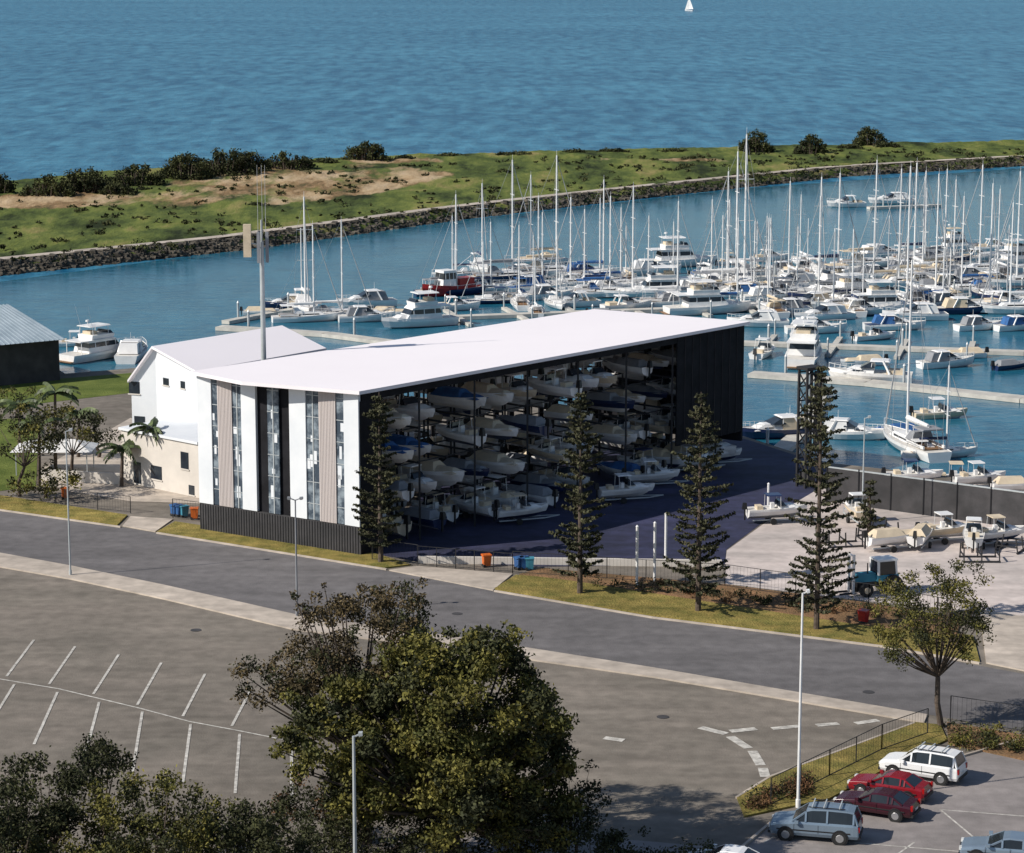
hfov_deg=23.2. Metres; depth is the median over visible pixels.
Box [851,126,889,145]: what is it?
mangrove bush
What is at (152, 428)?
palm tree
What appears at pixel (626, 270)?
sailboat
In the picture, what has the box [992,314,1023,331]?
motor cruiser
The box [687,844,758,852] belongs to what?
parked car
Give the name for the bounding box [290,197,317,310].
sailboat
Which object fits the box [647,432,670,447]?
runabout
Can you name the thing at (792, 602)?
shrubs
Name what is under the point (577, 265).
motor cruiser
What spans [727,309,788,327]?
motor cruiser
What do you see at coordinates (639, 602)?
grass verge
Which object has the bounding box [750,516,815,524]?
boat trailer
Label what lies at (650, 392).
runabout
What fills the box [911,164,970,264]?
sailboat
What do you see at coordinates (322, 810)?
shrub
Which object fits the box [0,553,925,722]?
footpath
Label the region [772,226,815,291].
sailboat
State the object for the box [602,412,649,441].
runabout
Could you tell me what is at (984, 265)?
sailboat
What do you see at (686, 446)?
runabout
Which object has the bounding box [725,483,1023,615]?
concrete yard
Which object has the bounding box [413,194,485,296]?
sailboat
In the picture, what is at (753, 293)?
motor cruiser
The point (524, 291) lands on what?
sailboat
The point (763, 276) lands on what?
pontoon
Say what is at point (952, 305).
motor cruiser
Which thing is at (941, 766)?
parked suv
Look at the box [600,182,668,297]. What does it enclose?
sailboat
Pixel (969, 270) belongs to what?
motor cruiser
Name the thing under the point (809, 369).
forklift mast
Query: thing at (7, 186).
mangrove bush
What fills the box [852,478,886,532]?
norfolk pine
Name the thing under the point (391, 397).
runabout
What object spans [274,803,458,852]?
shrub
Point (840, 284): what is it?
flybridge cruiser
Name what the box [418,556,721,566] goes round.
wall
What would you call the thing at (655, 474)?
runabout
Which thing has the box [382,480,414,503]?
runabout
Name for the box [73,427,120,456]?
garden tree
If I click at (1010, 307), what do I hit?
sailboat
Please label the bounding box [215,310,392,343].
pontoon
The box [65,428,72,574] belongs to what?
street lamp
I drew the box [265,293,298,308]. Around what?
motor cruiser
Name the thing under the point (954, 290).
sailboat
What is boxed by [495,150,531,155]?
mangrove bush
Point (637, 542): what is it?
marker post
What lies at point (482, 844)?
shrub
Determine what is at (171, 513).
wheelie bin
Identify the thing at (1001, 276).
motor cruiser
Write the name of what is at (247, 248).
telecom mast
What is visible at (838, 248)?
sailboat
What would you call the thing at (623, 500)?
trailer
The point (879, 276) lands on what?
sailboat
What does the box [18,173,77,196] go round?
mangrove bush
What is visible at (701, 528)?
norfolk pine
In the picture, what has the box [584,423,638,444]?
runabout
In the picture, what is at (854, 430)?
motor cruiser
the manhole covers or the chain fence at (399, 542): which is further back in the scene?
the chain fence at (399, 542)
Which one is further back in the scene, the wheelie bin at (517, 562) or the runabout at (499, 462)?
the runabout at (499, 462)
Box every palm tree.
[0,398,43,456]
[15,415,62,486]
[34,382,80,469]
[58,407,100,456]
[96,439,140,486]
[127,417,163,445]
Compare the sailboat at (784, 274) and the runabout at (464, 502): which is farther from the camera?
the sailboat at (784, 274)
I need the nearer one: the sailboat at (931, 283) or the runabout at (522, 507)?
the runabout at (522, 507)
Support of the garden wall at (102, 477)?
on the patio
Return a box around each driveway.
[123,516,172,531]
[389,566,512,590]
[980,610,1023,670]
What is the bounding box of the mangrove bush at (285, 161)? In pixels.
[268,150,317,169]
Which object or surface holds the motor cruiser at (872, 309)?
on the marina basin water
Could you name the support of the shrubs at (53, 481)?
on the ground at (676, 776)
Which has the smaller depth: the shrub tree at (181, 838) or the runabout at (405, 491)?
the shrub tree at (181, 838)
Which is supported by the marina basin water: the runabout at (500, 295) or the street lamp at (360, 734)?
the runabout at (500, 295)
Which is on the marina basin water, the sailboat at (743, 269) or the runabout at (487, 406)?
the sailboat at (743, 269)
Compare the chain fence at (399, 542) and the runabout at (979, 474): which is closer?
the chain fence at (399, 542)
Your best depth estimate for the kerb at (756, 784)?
158.36 m
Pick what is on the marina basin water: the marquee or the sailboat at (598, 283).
the sailboat at (598, 283)
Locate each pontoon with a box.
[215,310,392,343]
[222,293,309,323]
[443,277,1022,326]
[657,251,1023,280]
[744,319,1023,359]
[747,354,1023,402]
[766,375,827,450]
[867,195,940,209]
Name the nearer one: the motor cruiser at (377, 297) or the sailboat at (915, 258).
the motor cruiser at (377, 297)
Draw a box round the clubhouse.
[118,325,326,497]
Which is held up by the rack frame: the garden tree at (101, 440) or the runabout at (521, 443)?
the runabout at (521, 443)
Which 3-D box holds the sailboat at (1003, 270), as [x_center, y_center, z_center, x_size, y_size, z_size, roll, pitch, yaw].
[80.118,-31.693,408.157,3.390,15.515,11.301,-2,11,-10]
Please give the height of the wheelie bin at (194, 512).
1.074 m
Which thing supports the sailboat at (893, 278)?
on the marina basin water
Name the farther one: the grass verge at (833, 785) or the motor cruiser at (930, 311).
the motor cruiser at (930, 311)
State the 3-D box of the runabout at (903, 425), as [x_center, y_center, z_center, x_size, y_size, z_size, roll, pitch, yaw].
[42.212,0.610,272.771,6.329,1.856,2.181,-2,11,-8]
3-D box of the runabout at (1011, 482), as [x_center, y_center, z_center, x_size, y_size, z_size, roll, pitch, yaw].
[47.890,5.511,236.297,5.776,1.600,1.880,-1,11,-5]
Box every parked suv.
[768,798,862,845]
[878,742,967,785]
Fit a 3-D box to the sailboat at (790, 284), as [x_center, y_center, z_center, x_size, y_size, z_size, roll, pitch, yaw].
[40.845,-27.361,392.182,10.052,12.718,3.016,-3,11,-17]
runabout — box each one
[59,330,79,346]
[240,306,278,314]
[367,306,403,314]
[381,392,434,419]
[381,407,413,428]
[381,433,433,455]
[381,441,415,462]
[382,395,394,399]
[382,461,395,475]
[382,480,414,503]
[382,498,411,538]
[384,497,406,506]
[385,427,398,433]
[389,463,436,492]
[389,506,446,531]
[398,456,465,485]
[399,420,420,431]
[406,428,448,459]
[411,491,458,523]
[415,397,442,425]
[421,427,473,454]
[422,401,470,420]
[427,386,487,409]
[436,413,486,448]
[437,495,493,510]
[438,457,489,478]
[448,485,500,519]
[452,478,480,487]
[458,381,515,405]
[459,474,526,506]
[464,416,519,439]
[465,448,525,473]
[467,404,491,415]
[475,286,512,298]
[478,375,509,384]
[478,437,504,452]
[484,449,509,475]
[490,373,536,399]
[491,492,547,520]
[492,399,524,411]
[495,414,551,438]
[501,483,558,507]
[506,432,534,447]
[506,452,546,469]
[510,471,564,491]
[514,380,562,398]
[518,369,557,376]
[519,447,561,465]
[520,392,553,408]
[528,366,582,398]
[528,435,573,465]
[529,460,589,486]
[534,427,593,453]
[537,364,598,390]
[543,403,592,422]
[544,418,579,435]
[557,362,574,371]
[560,400,605,427]
[560,435,607,453]
[561,365,609,389]
[571,359,617,386]
[579,361,591,366]
[582,391,635,411]
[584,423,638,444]
[586,308,625,311]
[594,355,613,362]
[594,472,654,497]
[595,461,644,476]
[598,386,646,404]
[601,436,657,452]
[602,357,652,377]
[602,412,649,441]
[611,373,647,379]
[613,348,651,358]
[617,447,666,469]
[621,458,679,481]
[623,382,668,399]
[624,352,669,368]
[627,409,673,435]
[633,399,669,412]
[633,445,684,467]
[643,403,675,427]
[646,374,675,395]
[647,349,675,364]
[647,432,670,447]
[660,442,708,455]
[667,444,713,468]
[687,270,697,276]
[693,437,736,454]
[708,438,741,459]
[715,252,739,264]
[742,492,806,519]
[748,337,775,359]
[840,354,887,365]
[843,492,867,518]
[850,323,895,340]
[862,527,911,548]
[872,423,916,429]
[881,458,942,480]
[906,521,931,548]
[909,396,967,419]
[915,511,974,537]
[942,461,969,475]
[948,347,988,357]
[949,460,1005,483]
[963,516,984,550]
[968,514,1023,540]
[987,476,1023,491]
[990,359,1023,370]
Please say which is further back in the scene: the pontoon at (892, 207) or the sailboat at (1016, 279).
the pontoon at (892, 207)
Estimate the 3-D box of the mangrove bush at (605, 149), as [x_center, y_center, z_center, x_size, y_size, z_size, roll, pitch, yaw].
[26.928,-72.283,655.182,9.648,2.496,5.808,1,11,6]
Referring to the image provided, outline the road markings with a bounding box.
[0,640,1020,852]
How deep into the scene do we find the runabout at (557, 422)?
245.65 m
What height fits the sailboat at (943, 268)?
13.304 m
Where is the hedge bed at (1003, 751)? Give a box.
[947,722,1023,760]
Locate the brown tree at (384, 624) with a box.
[227,576,436,844]
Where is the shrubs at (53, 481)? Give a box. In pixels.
[6,458,84,500]
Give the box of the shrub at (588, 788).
[541,759,615,852]
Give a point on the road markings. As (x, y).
(757, 759)
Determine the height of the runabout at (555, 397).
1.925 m
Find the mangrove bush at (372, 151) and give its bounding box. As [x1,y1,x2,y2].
[338,140,393,161]
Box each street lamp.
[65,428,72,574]
[287,496,302,615]
[352,731,362,852]
[796,589,809,807]
[861,415,870,521]
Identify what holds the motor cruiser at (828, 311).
on the marina basin water
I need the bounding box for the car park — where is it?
[461,752,1023,852]
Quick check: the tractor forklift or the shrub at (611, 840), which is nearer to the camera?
the shrub at (611, 840)
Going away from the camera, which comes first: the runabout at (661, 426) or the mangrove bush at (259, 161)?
the runabout at (661, 426)
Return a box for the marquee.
[10,439,98,474]
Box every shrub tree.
[0,745,119,852]
[0,779,56,852]
[4,801,151,852]
[71,731,138,838]
[77,762,238,852]
[191,798,328,852]
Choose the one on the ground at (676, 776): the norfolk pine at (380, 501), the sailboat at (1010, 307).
the norfolk pine at (380, 501)
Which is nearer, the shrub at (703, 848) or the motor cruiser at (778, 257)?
the shrub at (703, 848)
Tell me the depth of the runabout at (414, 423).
229.84 m
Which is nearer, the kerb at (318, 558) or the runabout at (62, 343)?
the kerb at (318, 558)
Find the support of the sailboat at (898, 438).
on the marina basin water
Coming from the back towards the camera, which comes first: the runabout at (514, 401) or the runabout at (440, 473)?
the runabout at (514, 401)
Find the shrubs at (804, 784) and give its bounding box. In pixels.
[741,768,815,810]
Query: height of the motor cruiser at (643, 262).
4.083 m
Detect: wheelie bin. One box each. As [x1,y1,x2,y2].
[60,487,68,498]
[169,503,177,515]
[175,504,183,516]
[180,504,188,517]
[189,507,197,519]
[481,553,491,567]
[513,555,523,569]
[520,556,524,569]
[526,556,533,570]
[857,608,869,623]
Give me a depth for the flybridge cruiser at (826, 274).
384.18 m
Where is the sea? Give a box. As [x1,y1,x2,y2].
[0,0,1023,281]
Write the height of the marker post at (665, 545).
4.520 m
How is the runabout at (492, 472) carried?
on the rack frame
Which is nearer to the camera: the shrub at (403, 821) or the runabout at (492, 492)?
the shrub at (403, 821)
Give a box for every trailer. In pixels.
[459,511,471,517]
[495,514,559,524]
[605,494,663,503]
[640,480,688,483]
[672,464,725,473]
[713,458,751,465]
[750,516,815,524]
[843,507,858,522]
[873,541,931,552]
[907,538,931,548]
[926,535,963,544]
[961,542,984,549]
[982,538,1023,547]
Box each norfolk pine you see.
[351,395,403,561]
[548,392,611,592]
[662,392,735,610]
[783,365,857,628]
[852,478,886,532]
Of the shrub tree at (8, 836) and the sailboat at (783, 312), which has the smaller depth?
the shrub tree at (8, 836)
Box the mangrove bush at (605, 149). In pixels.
[596,147,631,152]
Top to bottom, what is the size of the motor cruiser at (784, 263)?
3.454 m
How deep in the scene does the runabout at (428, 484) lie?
219.41 m
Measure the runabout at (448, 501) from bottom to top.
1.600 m
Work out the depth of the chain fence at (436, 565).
207.79 m
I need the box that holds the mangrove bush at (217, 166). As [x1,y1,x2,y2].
[198,147,262,176]
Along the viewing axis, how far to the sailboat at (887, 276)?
395.88 m
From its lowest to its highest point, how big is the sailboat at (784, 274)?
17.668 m
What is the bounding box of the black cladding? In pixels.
[359,326,743,553]
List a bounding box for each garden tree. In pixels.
[0,385,47,416]
[0,402,73,496]
[42,401,106,470]
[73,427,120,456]
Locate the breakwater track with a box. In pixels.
[0,155,1023,258]
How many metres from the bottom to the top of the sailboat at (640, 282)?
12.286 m
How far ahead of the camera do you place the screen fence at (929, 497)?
227.62 m
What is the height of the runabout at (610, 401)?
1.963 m
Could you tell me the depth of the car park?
146.79 m
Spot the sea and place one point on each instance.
(104, 84)
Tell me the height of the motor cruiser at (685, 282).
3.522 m
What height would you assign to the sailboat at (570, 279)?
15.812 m
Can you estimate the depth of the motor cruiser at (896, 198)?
532.62 m
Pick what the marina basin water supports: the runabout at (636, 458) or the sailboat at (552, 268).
the sailboat at (552, 268)
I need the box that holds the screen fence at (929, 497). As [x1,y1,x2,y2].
[826,466,1023,525]
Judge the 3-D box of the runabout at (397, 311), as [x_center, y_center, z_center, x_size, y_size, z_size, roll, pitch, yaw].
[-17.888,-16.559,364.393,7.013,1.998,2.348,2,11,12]
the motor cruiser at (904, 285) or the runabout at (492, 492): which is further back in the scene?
the motor cruiser at (904, 285)
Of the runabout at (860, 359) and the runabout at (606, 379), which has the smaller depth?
the runabout at (606, 379)
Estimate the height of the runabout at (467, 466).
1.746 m
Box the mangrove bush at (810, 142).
[793,134,828,153]
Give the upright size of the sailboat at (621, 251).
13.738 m
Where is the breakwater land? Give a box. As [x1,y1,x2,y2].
[0,139,1023,269]
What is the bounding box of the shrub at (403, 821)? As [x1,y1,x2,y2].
[377,804,494,852]
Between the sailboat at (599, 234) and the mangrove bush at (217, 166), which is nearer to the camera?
the sailboat at (599, 234)
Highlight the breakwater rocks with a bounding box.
[0,156,1023,275]
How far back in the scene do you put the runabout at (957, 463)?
247.81 m
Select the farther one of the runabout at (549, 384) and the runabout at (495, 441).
the runabout at (495, 441)
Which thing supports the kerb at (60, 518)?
on the road
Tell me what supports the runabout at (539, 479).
on the rack frame
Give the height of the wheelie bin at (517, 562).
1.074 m
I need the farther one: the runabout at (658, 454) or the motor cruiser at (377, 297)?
the motor cruiser at (377, 297)
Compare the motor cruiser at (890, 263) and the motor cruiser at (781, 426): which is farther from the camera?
the motor cruiser at (890, 263)
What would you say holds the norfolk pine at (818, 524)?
on the ground at (676, 776)
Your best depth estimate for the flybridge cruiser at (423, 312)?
353.38 m
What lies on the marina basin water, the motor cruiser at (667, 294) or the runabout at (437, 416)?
the motor cruiser at (667, 294)
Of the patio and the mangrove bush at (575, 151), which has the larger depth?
the mangrove bush at (575, 151)
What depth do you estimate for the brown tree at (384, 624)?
141.19 m
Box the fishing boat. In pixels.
[422,243,480,296]
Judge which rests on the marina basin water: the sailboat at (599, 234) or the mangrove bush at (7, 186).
the sailboat at (599, 234)
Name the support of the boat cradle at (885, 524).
on the concrete yard at (767, 545)
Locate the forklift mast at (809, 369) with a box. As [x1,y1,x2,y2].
[795,364,821,488]
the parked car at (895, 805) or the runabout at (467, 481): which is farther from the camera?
the runabout at (467, 481)
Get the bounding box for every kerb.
[0,509,120,527]
[156,532,386,569]
[494,590,979,663]
[735,722,914,798]
[741,739,1018,846]
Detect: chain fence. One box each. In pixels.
[64,489,130,512]
[172,498,199,519]
[372,538,417,564]
[419,546,512,573]
[512,551,973,627]
[770,708,928,804]
[950,695,1023,732]
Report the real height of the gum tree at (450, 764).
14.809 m
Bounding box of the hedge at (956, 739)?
[938,716,1023,751]
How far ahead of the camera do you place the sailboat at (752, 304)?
369.68 m
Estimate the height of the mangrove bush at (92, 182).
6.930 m
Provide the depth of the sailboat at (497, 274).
402.12 m
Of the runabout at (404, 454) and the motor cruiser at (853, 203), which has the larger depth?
the motor cruiser at (853, 203)
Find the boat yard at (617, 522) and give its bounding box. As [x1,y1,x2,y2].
[374,439,825,566]
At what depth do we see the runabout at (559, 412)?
235.65 m
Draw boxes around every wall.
[41,469,119,483]
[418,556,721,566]
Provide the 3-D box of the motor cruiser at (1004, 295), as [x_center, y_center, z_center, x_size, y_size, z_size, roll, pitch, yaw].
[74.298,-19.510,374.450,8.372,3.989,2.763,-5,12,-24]
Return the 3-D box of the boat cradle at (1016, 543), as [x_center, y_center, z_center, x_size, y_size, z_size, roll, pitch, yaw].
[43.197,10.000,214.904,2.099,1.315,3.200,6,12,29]
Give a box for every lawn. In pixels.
[0,373,131,407]
[0,418,37,490]
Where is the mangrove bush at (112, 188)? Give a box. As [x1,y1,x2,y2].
[97,181,140,194]
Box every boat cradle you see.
[822,528,863,547]
[857,518,898,535]
[959,543,1000,562]
[996,534,1023,554]
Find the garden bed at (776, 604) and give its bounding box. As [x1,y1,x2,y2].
[519,568,958,633]
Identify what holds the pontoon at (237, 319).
on the marina basin water
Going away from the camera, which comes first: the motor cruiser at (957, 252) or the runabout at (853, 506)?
the runabout at (853, 506)
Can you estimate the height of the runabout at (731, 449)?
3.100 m
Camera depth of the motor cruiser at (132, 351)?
322.85 m
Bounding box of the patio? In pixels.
[41,418,198,502]
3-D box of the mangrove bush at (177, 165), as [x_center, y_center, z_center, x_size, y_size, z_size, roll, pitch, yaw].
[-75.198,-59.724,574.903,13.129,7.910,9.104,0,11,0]
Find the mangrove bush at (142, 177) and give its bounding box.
[109,162,167,186]
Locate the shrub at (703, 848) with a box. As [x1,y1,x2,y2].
[593,825,717,852]
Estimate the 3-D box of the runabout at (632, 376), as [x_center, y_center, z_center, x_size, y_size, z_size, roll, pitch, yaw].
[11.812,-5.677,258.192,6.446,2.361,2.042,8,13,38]
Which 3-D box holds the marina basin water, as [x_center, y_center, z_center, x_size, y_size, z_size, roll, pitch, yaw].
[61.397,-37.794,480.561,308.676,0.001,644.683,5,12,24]
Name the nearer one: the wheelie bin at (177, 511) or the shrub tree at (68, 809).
the shrub tree at (68, 809)
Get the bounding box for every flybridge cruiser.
[59,307,134,363]
[381,269,460,327]
[616,247,689,297]
[638,218,716,266]
[660,260,750,315]
[786,301,821,369]
[797,244,859,291]
[822,259,868,298]
[851,260,922,309]
[931,219,978,251]
[989,224,1023,263]
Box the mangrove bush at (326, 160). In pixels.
[312,156,341,163]
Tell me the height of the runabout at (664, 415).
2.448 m
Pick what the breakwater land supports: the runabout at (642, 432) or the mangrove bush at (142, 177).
the mangrove bush at (142, 177)
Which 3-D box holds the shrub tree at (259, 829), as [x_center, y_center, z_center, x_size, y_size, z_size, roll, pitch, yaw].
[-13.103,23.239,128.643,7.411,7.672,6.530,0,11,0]
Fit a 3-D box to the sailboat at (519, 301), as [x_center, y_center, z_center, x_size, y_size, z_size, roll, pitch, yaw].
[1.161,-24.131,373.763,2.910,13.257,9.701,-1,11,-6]
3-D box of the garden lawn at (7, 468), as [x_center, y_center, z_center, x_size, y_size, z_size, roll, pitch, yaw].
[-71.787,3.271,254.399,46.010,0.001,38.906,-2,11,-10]
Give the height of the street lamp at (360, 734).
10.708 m
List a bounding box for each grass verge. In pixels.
[0,495,126,524]
[157,521,410,568]
[494,575,979,661]
[737,722,946,817]
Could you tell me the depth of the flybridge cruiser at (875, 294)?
366.07 m
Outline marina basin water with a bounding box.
[0,168,1023,477]
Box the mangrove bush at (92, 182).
[56,166,112,192]
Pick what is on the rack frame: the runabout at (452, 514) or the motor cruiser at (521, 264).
the runabout at (452, 514)
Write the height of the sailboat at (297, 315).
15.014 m
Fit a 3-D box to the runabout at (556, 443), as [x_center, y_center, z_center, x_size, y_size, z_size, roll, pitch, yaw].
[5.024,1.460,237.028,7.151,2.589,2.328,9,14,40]
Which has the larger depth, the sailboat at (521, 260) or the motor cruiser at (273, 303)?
the sailboat at (521, 260)
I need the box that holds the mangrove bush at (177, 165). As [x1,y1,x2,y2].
[161,151,215,179]
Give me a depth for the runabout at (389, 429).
226.54 m
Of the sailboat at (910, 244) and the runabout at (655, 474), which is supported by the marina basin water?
the sailboat at (910, 244)
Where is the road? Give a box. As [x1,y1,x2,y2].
[0,511,1023,730]
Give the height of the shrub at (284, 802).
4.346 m
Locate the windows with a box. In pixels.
[128,378,185,422]
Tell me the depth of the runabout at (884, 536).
213.89 m
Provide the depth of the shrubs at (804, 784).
151.27 m
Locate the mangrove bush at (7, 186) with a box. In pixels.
[0,173,18,193]
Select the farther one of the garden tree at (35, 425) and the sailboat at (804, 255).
the sailboat at (804, 255)
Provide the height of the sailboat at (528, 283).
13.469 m
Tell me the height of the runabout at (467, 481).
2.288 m
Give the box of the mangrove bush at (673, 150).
[657,147,687,152]
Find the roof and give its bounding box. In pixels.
[191,309,749,394]
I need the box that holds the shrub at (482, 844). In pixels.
[429,803,577,852]
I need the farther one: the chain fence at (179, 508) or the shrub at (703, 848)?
the chain fence at (179, 508)
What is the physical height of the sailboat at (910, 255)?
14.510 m
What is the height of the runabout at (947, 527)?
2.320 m
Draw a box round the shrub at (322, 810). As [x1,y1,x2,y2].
[270,774,376,849]
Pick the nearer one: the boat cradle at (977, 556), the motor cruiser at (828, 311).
the boat cradle at (977, 556)
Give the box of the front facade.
[196,376,360,554]
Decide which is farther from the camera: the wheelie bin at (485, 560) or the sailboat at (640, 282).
the sailboat at (640, 282)
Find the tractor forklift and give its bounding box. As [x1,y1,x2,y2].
[836,553,902,597]
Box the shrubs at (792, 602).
[586,570,954,626]
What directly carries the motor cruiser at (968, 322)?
on the marina basin water
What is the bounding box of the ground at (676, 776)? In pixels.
[0,368,1023,852]
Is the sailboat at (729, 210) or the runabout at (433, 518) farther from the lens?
the sailboat at (729, 210)
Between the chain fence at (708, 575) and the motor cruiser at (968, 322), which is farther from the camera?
the motor cruiser at (968, 322)
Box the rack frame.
[381,344,715,539]
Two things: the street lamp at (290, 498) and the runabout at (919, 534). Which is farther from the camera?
the runabout at (919, 534)
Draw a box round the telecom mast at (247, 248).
[243,165,268,359]
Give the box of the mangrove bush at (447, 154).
[434,152,465,156]
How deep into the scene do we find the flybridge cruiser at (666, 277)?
383.94 m
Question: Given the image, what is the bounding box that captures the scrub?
[0,147,1023,260]
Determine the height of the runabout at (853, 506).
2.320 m
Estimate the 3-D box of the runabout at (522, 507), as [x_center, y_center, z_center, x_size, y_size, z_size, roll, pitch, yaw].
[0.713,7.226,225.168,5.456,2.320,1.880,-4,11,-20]
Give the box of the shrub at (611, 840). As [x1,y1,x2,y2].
[535,817,639,852]
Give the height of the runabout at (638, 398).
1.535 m
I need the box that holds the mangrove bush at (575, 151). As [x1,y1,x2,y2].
[562,147,586,152]
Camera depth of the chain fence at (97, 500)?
230.58 m
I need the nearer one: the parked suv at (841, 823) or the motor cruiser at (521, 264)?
the parked suv at (841, 823)
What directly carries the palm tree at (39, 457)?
on the patio
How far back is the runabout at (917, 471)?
240.26 m
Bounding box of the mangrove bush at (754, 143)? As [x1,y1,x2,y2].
[737,128,775,152]
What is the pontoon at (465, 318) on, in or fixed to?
on the marina basin water
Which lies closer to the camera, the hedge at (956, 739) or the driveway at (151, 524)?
the hedge at (956, 739)
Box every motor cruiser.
[114,332,147,363]
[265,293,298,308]
[336,289,396,307]
[338,305,394,322]
[438,296,479,310]
[492,269,554,291]
[501,263,536,270]
[523,284,572,300]
[548,273,579,280]
[550,290,601,307]
[558,264,616,277]
[587,279,634,286]
[600,294,650,308]
[623,258,680,274]
[653,290,683,307]
[679,276,725,285]
[718,282,756,297]
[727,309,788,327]
[740,280,798,301]
[743,413,812,438]
[749,249,787,261]
[755,261,792,274]
[757,297,811,313]
[771,272,816,286]
[778,256,826,272]
[784,312,846,333]
[786,291,829,304]
[794,303,855,320]
[812,417,884,439]
[827,195,866,206]
[828,350,912,382]
[841,291,892,314]
[856,264,897,277]
[859,243,905,257]
[862,313,925,330]
[868,192,914,203]
[882,299,948,320]
[889,259,932,269]
[897,271,930,288]
[916,242,959,255]
[916,343,973,369]
[926,290,971,305]
[931,273,973,285]
[937,290,998,314]
[953,265,997,278]
[953,315,1002,331]
[958,248,1000,261]
[967,271,1019,283]
[974,238,1016,251]
[979,284,1023,303]
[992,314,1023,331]
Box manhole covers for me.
[190,589,874,718]
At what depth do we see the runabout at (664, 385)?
249.82 m
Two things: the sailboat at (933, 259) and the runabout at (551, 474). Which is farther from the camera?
the sailboat at (933, 259)
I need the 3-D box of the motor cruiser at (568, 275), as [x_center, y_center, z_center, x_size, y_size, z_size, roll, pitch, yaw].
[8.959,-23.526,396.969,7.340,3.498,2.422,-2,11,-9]
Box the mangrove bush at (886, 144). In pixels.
[872,141,902,147]
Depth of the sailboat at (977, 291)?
379.50 m
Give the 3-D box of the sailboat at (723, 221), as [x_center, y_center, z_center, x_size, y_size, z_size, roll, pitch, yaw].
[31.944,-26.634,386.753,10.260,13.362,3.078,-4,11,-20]
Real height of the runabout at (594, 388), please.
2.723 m
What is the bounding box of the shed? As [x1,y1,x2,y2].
[0,304,64,385]
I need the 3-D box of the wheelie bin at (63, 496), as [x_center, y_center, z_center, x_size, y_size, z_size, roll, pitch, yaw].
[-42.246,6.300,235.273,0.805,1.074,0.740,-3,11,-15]
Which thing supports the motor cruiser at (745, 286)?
on the marina basin water
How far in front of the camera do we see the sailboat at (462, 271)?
408.82 m
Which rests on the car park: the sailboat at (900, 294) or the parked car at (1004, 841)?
the parked car at (1004, 841)
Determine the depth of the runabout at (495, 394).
226.72 m
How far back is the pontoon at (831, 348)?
332.75 m
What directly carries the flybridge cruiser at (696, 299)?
on the marina basin water
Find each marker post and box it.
[635,525,638,584]
[653,521,655,579]
[664,514,666,558]
[767,483,769,504]
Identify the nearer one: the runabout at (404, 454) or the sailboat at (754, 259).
the runabout at (404, 454)
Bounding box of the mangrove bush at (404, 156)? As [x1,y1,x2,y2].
[393,154,415,158]
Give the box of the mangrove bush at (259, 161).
[237,149,275,171]
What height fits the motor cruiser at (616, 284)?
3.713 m
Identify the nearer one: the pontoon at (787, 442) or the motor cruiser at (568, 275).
the pontoon at (787, 442)
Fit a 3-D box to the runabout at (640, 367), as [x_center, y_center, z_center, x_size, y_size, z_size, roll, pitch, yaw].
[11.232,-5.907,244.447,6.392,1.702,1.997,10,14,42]
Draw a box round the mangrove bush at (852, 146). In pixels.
[837,143,864,148]
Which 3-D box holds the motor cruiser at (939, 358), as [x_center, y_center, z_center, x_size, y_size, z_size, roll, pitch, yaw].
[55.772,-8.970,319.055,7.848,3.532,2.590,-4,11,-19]
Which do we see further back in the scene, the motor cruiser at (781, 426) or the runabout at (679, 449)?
the motor cruiser at (781, 426)
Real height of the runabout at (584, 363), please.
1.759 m
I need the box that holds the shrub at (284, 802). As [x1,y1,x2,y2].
[222,792,334,851]
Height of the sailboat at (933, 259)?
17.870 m
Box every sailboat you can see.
[271,221,343,322]
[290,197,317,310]
[300,220,373,313]
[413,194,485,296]
[432,216,476,276]
[461,244,512,303]
[465,155,545,283]
[465,222,510,291]
[468,183,489,271]
[502,235,552,295]
[503,193,563,269]
[504,175,568,265]
[509,208,567,291]
[510,225,529,310]
[513,155,589,277]
[527,257,545,316]
[544,197,600,285]
[544,236,564,309]
[559,209,615,289]
[561,180,631,276]
[568,198,625,278]
[569,194,639,297]
[592,208,643,282]
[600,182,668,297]
[619,226,637,279]
[625,216,671,284]
[635,199,703,307]
[666,222,680,276]
[680,151,774,288]
[685,0,693,10]
[694,195,720,279]
[695,215,743,287]
[696,169,771,276]
[706,200,759,280]
[706,213,765,309]
[725,134,756,283]
[725,221,778,289]
[746,216,800,287]
[751,220,765,268]
[756,213,789,317]
[759,218,777,296]
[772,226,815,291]
[777,177,808,286]
[788,196,851,297]
[791,191,813,264]
[801,167,864,272]
[803,177,829,279]
[811,228,860,307]
[830,160,903,267]
[835,248,876,301]
[843,229,866,317]
[850,195,906,286]
[866,169,940,287]
[870,215,909,277]
[883,252,951,463]
[886,166,948,258]
[893,166,931,302]
[896,172,957,275]
[896,188,943,262]
[901,361,977,458]
[902,163,934,275]
[909,174,950,290]
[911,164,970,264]
[919,225,965,299]
[924,175,978,268]
[937,191,1002,294]
[944,231,962,295]
[951,165,1022,273]
[971,178,999,298]
[978,200,1023,313]
[986,171,1023,287]
[986,185,1015,275]
[986,223,1023,297]
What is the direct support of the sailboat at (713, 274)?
on the marina basin water
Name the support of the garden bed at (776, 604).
on the ground at (676, 776)
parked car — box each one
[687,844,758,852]
[833,786,920,822]
[846,769,932,800]
[958,830,1023,852]
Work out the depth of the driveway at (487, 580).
205.67 m
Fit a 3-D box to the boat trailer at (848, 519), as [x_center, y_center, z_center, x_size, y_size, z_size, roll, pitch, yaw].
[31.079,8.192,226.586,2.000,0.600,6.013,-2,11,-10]
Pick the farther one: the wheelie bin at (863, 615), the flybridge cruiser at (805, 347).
the flybridge cruiser at (805, 347)
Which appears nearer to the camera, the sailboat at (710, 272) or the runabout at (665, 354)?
the runabout at (665, 354)
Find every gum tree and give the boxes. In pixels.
[266,619,589,852]
[865,558,997,726]

